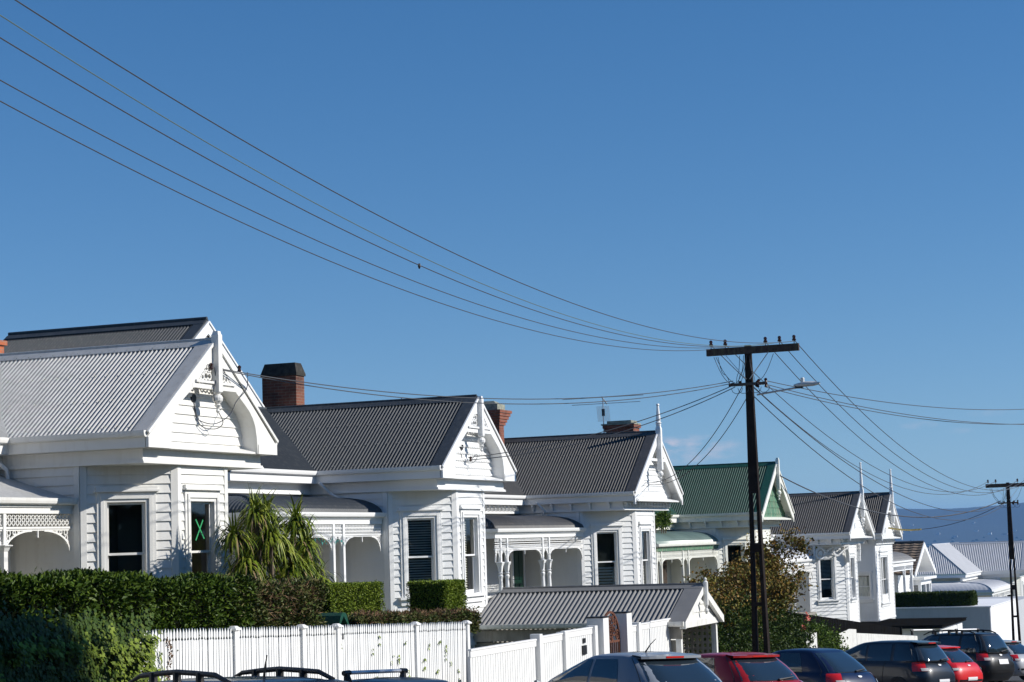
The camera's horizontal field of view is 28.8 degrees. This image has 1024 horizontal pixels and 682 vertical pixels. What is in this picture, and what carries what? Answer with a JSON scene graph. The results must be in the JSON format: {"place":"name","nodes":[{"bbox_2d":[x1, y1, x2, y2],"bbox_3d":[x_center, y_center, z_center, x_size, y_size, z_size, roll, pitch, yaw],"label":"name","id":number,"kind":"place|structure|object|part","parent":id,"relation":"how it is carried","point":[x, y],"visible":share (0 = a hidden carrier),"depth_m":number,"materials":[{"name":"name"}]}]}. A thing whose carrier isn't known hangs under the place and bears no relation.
{"place":"outdoors","nodes":[
{"label":"outdoors","id":0,"kind":"place"},
{"bbox_2d":[0,0,1023,508],"label":"sky","id":1,"kind":"structure","parent":0,"point":[845,178],"materials":[{"name":"blue"}]},
{"bbox_2d":[918,574,964,575],"bbox_3d":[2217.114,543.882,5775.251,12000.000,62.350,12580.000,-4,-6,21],"label":"ground","id":2,"kind":"structure","parent":0,"point":[942,574],"depth_m":2674.55,"materials":[{"name":"grey"}]},
{"bbox_2d":[1,620,471,681],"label":"picket fence","id":3,"kind":"object","parent":2,"relation":"on","point":[336,653],"visible":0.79,"depth_m":36.73,"materials":[{"name":"white paint"}]},
{"bbox_2d":[0,600,173,681],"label":"ivy","id":4,"kind":"object","parent":3,"relation":"attached to","point":[24,651],"visible":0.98,"depth_m":28.71,"materials":[{"name":"green plant"}]},
{"bbox_2d":[373,636,460,680],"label":"stray leaves","id":5,"kind":"object","parent":3,"relation":"attached to","point":[399,659],"visible":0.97,"depth_m":40.76,"materials":[{"name":"green plant"}]},
{"bbox_2d":[466,618,675,681],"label":"paling fence","id":6,"kind":"object","parent":2,"relation":"on","point":[542,658],"visible":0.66,"depth_m":42.77,"materials":[{"name":"white paint"}]},
{"bbox_2d":[586,616,609,654],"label":"gate pillar","id":7,"kind":"structure","parent":2,"relation":"on","point":[602,622],"depth_m":46.00,"materials":[{"name":"white paint"}]},
{"bbox_2d":[611,611,632,651],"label":"gate pillar","id":8,"kind":"structure","parent":2,"relation":"on","point":[624,618],"depth_m":47.65,"materials":[{"name":"white paint"}]},
{"bbox_2d":[604,611,620,652],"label":"iron gate","id":9,"kind":"structure","parent":8,"relation":"attached to","point":[612,630],"depth_m":47.25,"materials":[{"name":"brown metal"}]},
{"bbox_2d":[680,524,818,638],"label":"maple tree","id":10,"kind":"object","parent":2,"relation":"on","point":[738,576],"visible":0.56,"depth_m":70.03,"materials":[{"name":"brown plant"}]},
{"bbox_2d":[706,335,819,652],"bbox_3d":[7.116,4.964,55.100,3.140,10.190,0.381,-4,-6,21],"label":"utility pole","id":11,"kind":"object","parent":2,"relation":"on","point":[752,449],"visible":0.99,"depth_m":55.31,"materials":[{"name":"wood"}]},
{"bbox_2d":[0,101,710,350],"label":"overhead wire","id":12,"kind":"object","parent":11,"relation":"attached to","point":[303,249],"visible":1,"depth_m":31.71,"materials":[{"name":"grey"}]},
{"bbox_2d":[0,80,723,347],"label":"overhead wire","id":13,"kind":"object","parent":11,"relation":"attached to","point":[299,232],"visible":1,"depth_m":30.93,"materials":[{"name":"grey"}]},
{"bbox_2d":[0,37,758,346],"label":"overhead wire","id":14,"kind":"object","parent":11,"relation":"attached to","point":[309,212],"visible":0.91,"depth_m":28.70,"materials":[{"name":"grey metal"}]},
{"bbox_2d":[0,15,771,345],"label":"overhead wire","id":15,"kind":"object","parent":11,"relation":"attached to","point":[312,201],"visible":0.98,"depth_m":27.78,"materials":[{"name":"grey metal"}]},
{"bbox_2d":[15,0,793,342],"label":"overhead wire","id":16,"kind":"object","parent":11,"relation":"attached to","point":[331,190],"visible":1,"depth_m":27.23,"materials":[{"name":"grey"}]},
{"bbox_2d":[223,369,732,399],"bbox_3d":[0.024,0.985,48.078,0.020,0.914,19.704,-6,-7,38],"label":"service cable","id":17,"kind":"object","parent":11,"relation":"attached to","point":[462,397],"visible":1,"depth_m":46.13,"materials":[{"name":"grey plastic"}]},
{"bbox_2d":[223,370,734,403],"bbox_3d":[0.094,1.073,48.178,0.020,0.972,19.482,-7,-7,39],"label":"service cable","id":18,"kind":"object","parent":11,"relation":"attached to","point":[463,402],"visible":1,"depth_m":46.17,"materials":[{"name":"grey plastic"}]},
{"bbox_2d":[468,387,728,457],"bbox_3d":[2.503,2.185,54.706,7.678,1.882,0.022,0,-6,-15],"label":"service cable","id":19,"kind":"object","parent":11,"relation":"attached to","point":[603,431],"visible":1,"depth_m":54.64,"materials":[{"name":"grey plastic"}]},
{"bbox_2d":[472,387,734,459],"bbox_3d":[2.547,2.242,54.739,7.661,1.892,0.022,0,-6,-14],"label":"service cable","id":20,"kind":"object","parent":11,"relation":"attached to","point":[604,436],"visible":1,"depth_m":54.69,"materials":[{"name":"grey plastic"}]},
{"bbox_2d":[714,348,986,494],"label":"overhead wire","id":21,"kind":"object","parent":11,"relation":"attached to","point":[842,457],"visible":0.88,"depth_m":72.09,"materials":[{"name":"grey metal"}]},
{"bbox_2d":[726,345,995,491],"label":"overhead wire","id":22,"kind":"object","parent":11,"relation":"attached to","point":[843,447],"visible":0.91,"depth_m":69.67,"materials":[{"name":"grey"}]},
{"bbox_2d":[766,387,1009,424],"bbox_3d":[16.621,2.391,71.007,0.022,1.210,36.264,-5,-7,32],"label":"service cable","id":23,"kind":"object","parent":11,"relation":"attached to","point":[880,412],"visible":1,"depth_m":62.77,"materials":[{"name":"grey plastic"}]},
{"bbox_2d":[766,343,1015,495],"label":"overhead wire","id":24,"kind":"object","parent":11,"relation":"attached to","point":[866,443],"visible":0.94,"depth_m":68.29,"materials":[{"name":"grey metal"}]},
{"bbox_2d":[767,384,1023,424],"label":"service cable","id":25,"kind":"object","parent":11,"relation":"attached to","point":[893,412],"visible":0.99,"depth_m":63.52,"materials":[{"name":"grey plastic"}]},
{"bbox_2d":[768,381,1023,409],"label":"service cable","id":26,"kind":"object","parent":11,"relation":"attached to","point":[899,403],"visible":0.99,"depth_m":64.50,"materials":[{"name":"grey plastic"}]},
{"bbox_2d":[781,343,1022,492],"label":"overhead wire","id":27,"kind":"object","parent":11,"relation":"attached to","point":[884,445],"visible":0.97,"depth_m":68.75,"materials":[{"name":"grey"}]},
{"bbox_2d":[795,341,1021,490],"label":"overhead wire","id":28,"kind":"object","parent":11,"relation":"attached to","point":[885,433],"visible":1,"depth_m":67.05,"materials":[{"name":"grey"}]},
{"bbox_2d":[806,632,816,647],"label":"picket fence","id":29,"kind":"object","parent":2,"relation":"on","point":[815,642],"visible":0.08,"depth_m":74.76,"materials":[{"name":"white paint"}]},
{"bbox_2d":[770,462,874,621],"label":"villa","id":30,"kind":"object","parent":2,"relation":"on","point":[838,532],"visible":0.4,"depth_m":101.16,"materials":[{"name":"paint"}]},
{"bbox_2d":[816,553,839,604],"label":"window","id":31,"kind":"structure","parent":30,"relation":"in","point":[829,566],"depth_m":101.01,"materials":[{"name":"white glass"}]},
{"bbox_2d":[820,551,858,602],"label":"window","id":32,"kind":"structure","parent":30,"relation":"in","point":[852,570],"depth_m":102.87,"materials":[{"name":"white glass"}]},
{"bbox_2d":[780,612,901,644],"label":"paling fence","id":33,"kind":"object","parent":2,"relation":"on","point":[863,627],"visible":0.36,"depth_m":89.18,"materials":[{"name":"black"}]},
{"bbox_2d":[839,629,856,647],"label":"picket fence","id":34,"kind":"object","parent":2,"relation":"on","point":[851,640],"visible":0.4,"depth_m":80.80,"materials":[{"name":"white paint"}]},
{"bbox_2d":[856,633,917,644],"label":"picket fence","id":35,"kind":"object","parent":2,"relation":"on","point":[863,638],"visible":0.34,"depth_m":86.65,"materials":[{"name":"white paint"}]},
{"bbox_2d":[895,598,1017,640],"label":"garage","id":36,"kind":"structure","parent":2,"relation":"on","point":[994,615],"depth_m":121.41,"materials":[{"name":"grey paint"}]},
{"bbox_2d":[895,589,977,606],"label":"hedge","id":37,"kind":"object","parent":36,"relation":"on","point":[932,598],"visible":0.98,"depth_m":121.84,"materials":[{"name":"green plant"}]},
{"bbox_2d":[899,520,1016,547],"bbox_3d":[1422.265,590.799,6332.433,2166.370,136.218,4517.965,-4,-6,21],"label":"distant suburb","id":38,"kind":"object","parent":2,"relation":"on","point":[990,533],"visible":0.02,"depth_m":7708.64,"materials":[{"name":"white"}]},
{"bbox_2d":[910,537,1021,546],"bbox_3d":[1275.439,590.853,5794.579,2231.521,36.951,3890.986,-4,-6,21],"label":"distant trees","id":39,"kind":"object","parent":2,"relation":"on","point":[975,540],"visible":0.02,"depth_m":7462.64,"materials":[{"name":"green plant"}]},
{"bbox_2d":[985,479,1023,642],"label":"utility pole","id":40,"kind":"object","parent":2,"relation":"on","point":[1010,534],"visible":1,"depth_m":107.53,"materials":[{"name":"wood"}]},
{"bbox_2d":[754,396,1003,519],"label":"service cable","id":41,"kind":"object","parent":40,"relation":"attached to","point":[851,478],"visible":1,"depth_m":67.13,"materials":[{"name":"grey plastic"}]},
{"bbox_2d":[754,388,1004,511],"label":"service cable","id":42,"kind":"object","parent":40,"relation":"attached to","point":[856,469],"visible":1,"depth_m":68.37,"materials":[{"name":"grey plastic"}]},
{"bbox_2d":[921,504,1001,529],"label":"service cable","id":43,"kind":"object","parent":40,"relation":"attached to","point":[961,521],"visible":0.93,"depth_m":108.36,"materials":[{"name":"grey plastic"}]},
{"bbox_2d":[888,527,920,530],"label":"cable guard","id":44,"kind":"object","parent":43,"relation":"attached to","point":[904,529],"visible":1,"depth_m":109.55,"materials":[{"name":"plastic"}]},
{"bbox_2d":[895,503,1023,544],"bbox_3d":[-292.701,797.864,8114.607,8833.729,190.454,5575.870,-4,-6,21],"label":"hills","id":45,"kind":"structure","parent":0,"point":[995,523],"depth_m":8196.04,"materials":[{"name":"blue"}]},
{"bbox_2d":[982,676,1023,681],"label":"road","id":46,"kind":"structure","parent":0,"point":[1015,679],"depth_m":73.70,"materials":[{"name":"grey asphalt"}]},
{"bbox_2d":[128,655,348,681],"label":"parked car","id":47,"kind":"object","parent":46,"relation":"on","point":[237,677],"visible":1,"depth_m":18.26,"materials":[{"name":"black paint"}]},
{"bbox_2d":[341,668,447,681],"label":"parked car","id":48,"kind":"object","parent":46,"relation":"on","point":[346,674],"visible":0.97,"depth_m":22.52,"materials":[{"name":"black paint"}]},
{"bbox_2d":[534,639,721,681],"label":"parked car","id":49,"kind":"object","parent":46,"relation":"on","point":[649,666],"visible":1,"depth_m":29.46,"materials":[{"name":"grey metal"}]},
{"bbox_3d":[0.815,5.058,30.416,0.216,0.446,1.243,2,-7,-36],"label":"side window","id":50,"kind":"part","parent":49,"relation":"part of","materials":[{"name":"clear glass"}]},
{"bbox_3d":[1.396,4.929,29.587,0.170,0.422,0.670,2,-7,-36],"label":"side window","id":51,"kind":"part","parent":49,"relation":"part of","materials":[{"name":"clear glass"}]},
{"bbox_3d":[2.494,4.885,29.361,1.431,0.453,0.623,2,-7,-36],"label":"rear window","id":52,"kind":"part","parent":49,"relation":"part of","materials":[{"name":"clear glass"}]},
{"bbox_2d":[698,646,802,681],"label":"parked car","id":53,"kind":"object","parent":46,"relation":"on","point":[729,666],"visible":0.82,"depth_m":35.50,"materials":[{"name":"red paint"}]},
{"bbox_3d":[3.458,5.884,35.779,0.164,0.403,0.632,2,-7,-36],"label":"side window","id":54,"kind":"part","parent":53,"relation":"part of","materials":[{"name":"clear glass"}]},
{"bbox_3d":[4.526,5.842,35.552,1.385,0.433,0.649,2,-7,-36],"label":"rear window","id":55,"kind":"part","parent":53,"relation":"part of","materials":[{"name":"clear glass"}]},
{"bbox_2d":[773,648,877,681],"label":"parked car","id":56,"kind":"object","parent":46,"relation":"on","point":[819,665],"visible":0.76,"depth_m":41.99,"materials":[{"name":"blue paint"}]},
{"bbox_3d":[5.916,6.808,42.248,0.632,0.403,0.161,-8,-8,44],"label":"side window","id":57,"kind":"part","parent":56,"relation":"part of","materials":[{"name":"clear glass"}]},
{"bbox_3d":[6.999,6.788,42.181,0.649,0.443,1.361,-8,-8,44],"label":"rear window","id":58,"kind":"part","parent":56,"relation":"part of","materials":[{"name":"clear glass"}]},
{"bbox_2d":[844,640,954,681],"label":"parked car","id":59,"kind":"object","parent":46,"relation":"on","point":[903,661],"visible":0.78,"depth_m":51.64,"materials":[{"name":"blue paint"}]},
{"bbox_3d":[8.856,8.244,52.773,1.262,0.444,0.227,-7,-8,44],"label":"side window","id":60,"kind":"part","parent":59,"relation":"part of","materials":[{"name":"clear glass"}]},
{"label":"side window","id":61,"kind":"part","parent":59,"relation":"part of","materials":[{"name":"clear glass"}]},
{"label":"side window","id":62,"kind":"part","parent":59,"relation":"part of","materials":[{"name":"blue glass"}]},
{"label":"rear window","id":63,"kind":"part","parent":59,"relation":"part of","materials":[{"name":"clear glass"}]},
{"bbox_2d":[938,645,982,681],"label":"parked car","id":64,"kind":"object","parent":46,"relation":"on","point":[965,667],"visible":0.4,"depth_m":56.59,"materials":[{"name":"red paint"}]},
{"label":"rear window","id":65,"kind":"part","parent":64,"relation":"part of","materials":[{"name":"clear glass"}]},
{"bbox_2d":[910,628,1014,681],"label":"parked car","id":66,"kind":"object","parent":46,"relation":"on","point":[989,654],"visible":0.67,"depth_m":63.12,"materials":[{"name":"black paint"}]},
{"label":"side window","id":67,"kind":"part","parent":66,"relation":"part of","materials":[{"name":"blue glass"}]},
{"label":"side window","id":68,"kind":"part","parent":66,"relation":"part of","materials":[{"name":"blue glass"}]},
{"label":"side window","id":69,"kind":"part","parent":66,"relation":"part of","materials":[{"name":"blue glass"}]},
{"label":"rear window","id":70,"kind":"part","parent":66,"relation":"part of","materials":[{"name":"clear glass"}]},
{"bbox_2d":[1004,640,1023,680],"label":"parked car","id":71,"kind":"object","parent":46,"relation":"on","point":[1016,650],"visible":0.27,"depth_m":71.78,"materials":[{"name":"silver metal"}]},
{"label":"rear window","id":72,"kind":"part","parent":71,"relation":"part of","materials":[{"name":"blue glass"}]},
{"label":"lawn","id":73,"kind":"structure","parent":0,"visible":0},
{"bbox_2d":[0,331,278,578],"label":"villa","id":74,"kind":"object","parent":73,"relation":"on","point":[120,457],"visible":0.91,"depth_m":39.44,"materials":[{"name":"grey paint"}]},
{"bbox_2d":[93,486,159,576],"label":"window","id":75,"kind":"structure","parent":74,"relation":"in","point":[108,498],"depth_m":39.09,"materials":[{"name":"white paint"}]},
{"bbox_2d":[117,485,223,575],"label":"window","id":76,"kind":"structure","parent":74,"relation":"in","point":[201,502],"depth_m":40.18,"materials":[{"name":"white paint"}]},
{"bbox_2d":[0,566,329,658],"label":"hedge","id":77,"kind":"object","parent":73,"relation":"on","point":[197,600],"visible":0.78,"depth_m":32.18,"materials":[{"name":"green plant"}]},
{"bbox_2d":[4,317,516,648],"bbox_3d":[-8.134,4.382,53.201,13.660,10.350,12.575,-4,-6,21],"label":"villa","id":78,"kind":"object","parent":73,"relation":"on","point":[392,491],"visible":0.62,"depth_m":52.85,"materials":[{"name":"grey paint"}]},
{"bbox_2d":[397,506,443,605],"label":"window","id":79,"kind":"structure","parent":78,"relation":"in","point":[432,513],"depth_m":52.41,"materials":[{"name":"white glass"}]},
{"bbox_2d":[408,505,486,602],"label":"window","id":80,"kind":"structure","parent":78,"relation":"in","point":[470,515],"depth_m":53.78,"materials":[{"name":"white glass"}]},
{"bbox_2d":[210,481,342,594],"bbox_3d":[-4.721,5.161,40.414,1.828,4.647,4.272,-4,-6,21],"label":"cabbage tree","id":81,"kind":"object","parent":73,"relation":"on","point":[268,546],"visible":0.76,"depth_m":39.51,"materials":[{"name":"green plant"}]},
{"bbox_2d":[313,613,348,634],"bbox_3d":[-3.445,6.301,37.870,0.620,2.264,0.480,-4,-6,21],"label":"letterbox","id":82,"kind":"object","parent":73,"relation":"on","point":[334,618],"visible":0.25,"depth_m":37.82,"materials":[{"name":"green metal"}]},
{"bbox_2d":[309,579,385,614],"bbox_3d":[-3.496,6.470,41.653,0.856,2.979,2.644,-4,-6,21],"label":"box hedge","id":83,"kind":"object","parent":73,"relation":"on","point":[347,597],"visible":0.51,"depth_m":41.50,"materials":[{"name":"green plant"}]},
{"bbox_2d":[331,605,481,634],"bbox_3d":[-2.098,6.558,41.409,0.906,2.253,6.380,-4,-6,21],"label":"hedge","id":84,"kind":"object","parent":73,"relation":"on","point":[456,615],"visible":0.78,"depth_m":41.18,"materials":[{"name":"green plant"}]},
{"bbox_2d":[405,578,467,612],"bbox_3d":[-1.679,6.982,45.582,1.111,3.151,1.258,-4,-6,21],"label":"box hedge","id":85,"kind":"object","parent":73,"relation":"on","point":[435,594],"visible":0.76,"depth_m":45.26,"materials":[{"name":"green plant"}]},
{"bbox_2d":[484,401,683,641],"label":"villa","id":86,"kind":"object","parent":73,"relation":"on","point":[578,514],"visible":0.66,"depth_m":67.94,"materials":[{"name":"paint"}]},
{"bbox_2d":[562,395,640,432],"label":"tv antenna","id":87,"kind":"object","parent":86,"relation":"attached to","point":[603,412],"visible":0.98,"depth_m":71.62,"materials":[{"name":"metal"}]},
{"bbox_2d":[589,523,623,584],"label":"window","id":88,"kind":"structure","parent":86,"relation":"in","point":[615,529],"depth_m":67.85,"materials":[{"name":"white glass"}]},
{"bbox_2d":[597,521,653,584],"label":"window","id":89,"kind":"structure","parent":86,"relation":"in","point":[645,533],"depth_m":69.05,"materials":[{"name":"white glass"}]},
{"bbox_2d":[645,386,742,482],"bbox_3d":[5.523,3.095,62.465,0.022,2.319,13.836,-1,-6,-8],"label":"service cable","id":90,"kind":"object","parent":86,"relation":"attached to","point":[706,443],"visible":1,"depth_m":60.11,"materials":[{"name":"grey plastic"}]},
{"bbox_2d":[649,399,745,484],"bbox_3d":[5.692,3.239,62.602,0.022,2.189,14.282,-1,-6,-8],"label":"service cable","id":91,"kind":"object","parent":86,"relation":"attached to","point":[707,454],"visible":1,"depth_m":60.71,"materials":[{"name":"grey plastic"}]},
{"bbox_2d":[473,577,723,653],"bbox_3d":[1.913,8.447,54.099,7.150,3.882,3.945,-4,-6,21],"label":"carport","id":92,"kind":"object","parent":73,"relation":"on","point":[547,610],"visible":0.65,"depth_m":53.22,"materials":[{"name":"grey metal"}]},
{"bbox_2d":[654,511,674,583],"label":"tree","id":93,"kind":"object","parent":73,"relation":"on","point":[663,520],"visible":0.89,"depth_m":78.31,"materials":[{"name":"green plant"}]},
{"bbox_2d":[683,626,719,652],"bbox_3d":[6.071,9.949,63.688,1.863,2.709,2.040,-4,-6,21],"label":"bush","id":94,"kind":"object","parent":73,"relation":"on","point":[700,650],"visible":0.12,"depth_m":63.47,"materials":[{"name":"green plant"}]},
{"bbox_2d":[654,458,794,652],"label":"villa","id":95,"kind":"object","parent":73,"relation":"on","point":[709,528],"visible":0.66,"depth_m":84.18,"materials":[{"name":"green paint"}]},
{"bbox_2d":[722,537,748,575],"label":"window","id":96,"kind":"structure","parent":95,"relation":"in","point":[733,541],"depth_m":84.05,"materials":[{"name":"beige paint"}]},
{"bbox_2d":[728,536,768,585],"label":"window","id":97,"kind":"structure","parent":95,"relation":"in","point":[731,549],"depth_m":85.35,"materials":[{"name":"beige paint"}]},
{"bbox_2d":[780,475,1000,517],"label":"service cable","id":98,"kind":"object","parent":95,"relation":"attached to","point":[879,512],"visible":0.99,"depth_m":94.08,"materials":[{"name":"grey plastic"}]},
{"bbox_2d":[683,576,819,652],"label":"camellia bush","id":99,"kind":"object","parent":73,"relation":"on","point":[785,634],"visible":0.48,"depth_m":67.14,"materials":[{"name":"green plant"}]},
{"bbox_2d":[802,614,849,650],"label":"bush","id":100,"kind":"object","parent":73,"relation":"on","point":[827,642],"visible":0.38,"depth_m":77.17,"materials":[{"name":"green plant"}]},
{"bbox_2d":[857,469,902,621],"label":"villa","id":101,"kind":"object","parent":73,"relation":"on","point":[876,584],"visible":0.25,"depth_m":109.10,"materials":[{"name":"paint"}]},
{"bbox_2d":[858,571,873,602],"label":"window","id":102,"kind":"structure","parent":101,"relation":"in","point":[864,583],"depth_m":108.31,"materials":[{"name":"grey glass"}]},
{"bbox_2d":[858,549,891,606],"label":"window","id":103,"kind":"structure","parent":101,"relation":"in","point":[883,554],"depth_m":110.75,"materials":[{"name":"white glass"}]},
{"bbox_2d":[892,541,936,592],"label":"bungalow","id":104,"kind":"object","parent":73,"relation":"on","point":[911,559],"visible":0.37,"depth_m":134.65,"materials":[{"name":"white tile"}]},
{"bbox_2d":[897,575,936,591],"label":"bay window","id":105,"kind":"structure","parent":104,"relation":"in","point":[920,583],"depth_m":137.14,"materials":[{"name":"white glass"}]},
{"bbox_2d":[864,617,966,639],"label":"carport","id":106,"kind":"object","parent":73,"relation":"on","point":[907,625],"visible":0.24,"depth_m":104.42,"materials":[{"name":"black metal"}]},
{"bbox_2d":[942,625,957,632],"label":"garage door","id":107,"kind":"structure","parent":106,"relation":"in","point":[956,626],"depth_m":105.29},
{"bbox_2d":[917,540,1023,596],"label":"villa","id":108,"kind":"object","parent":73,"relation":"on","point":[983,567],"visible":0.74,"depth_m":166.89,"materials":[{"name":"beige paint"}]},
{"bbox_2d":[1005,582,1014,596],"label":"window","id":109,"kind":"structure","parent":108,"relation":"in","point":[1013,583],"depth_m":167.68,"materials":[{"name":"white glass"}]},
{"bbox_2d":[978,596,1023,644],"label":"boundary wall","id":110,"kind":"structure","parent":73,"relation":"on","point":[1021,607],"depth_m":138.69,"materials":[{"name":"grey paint"}]}
]}

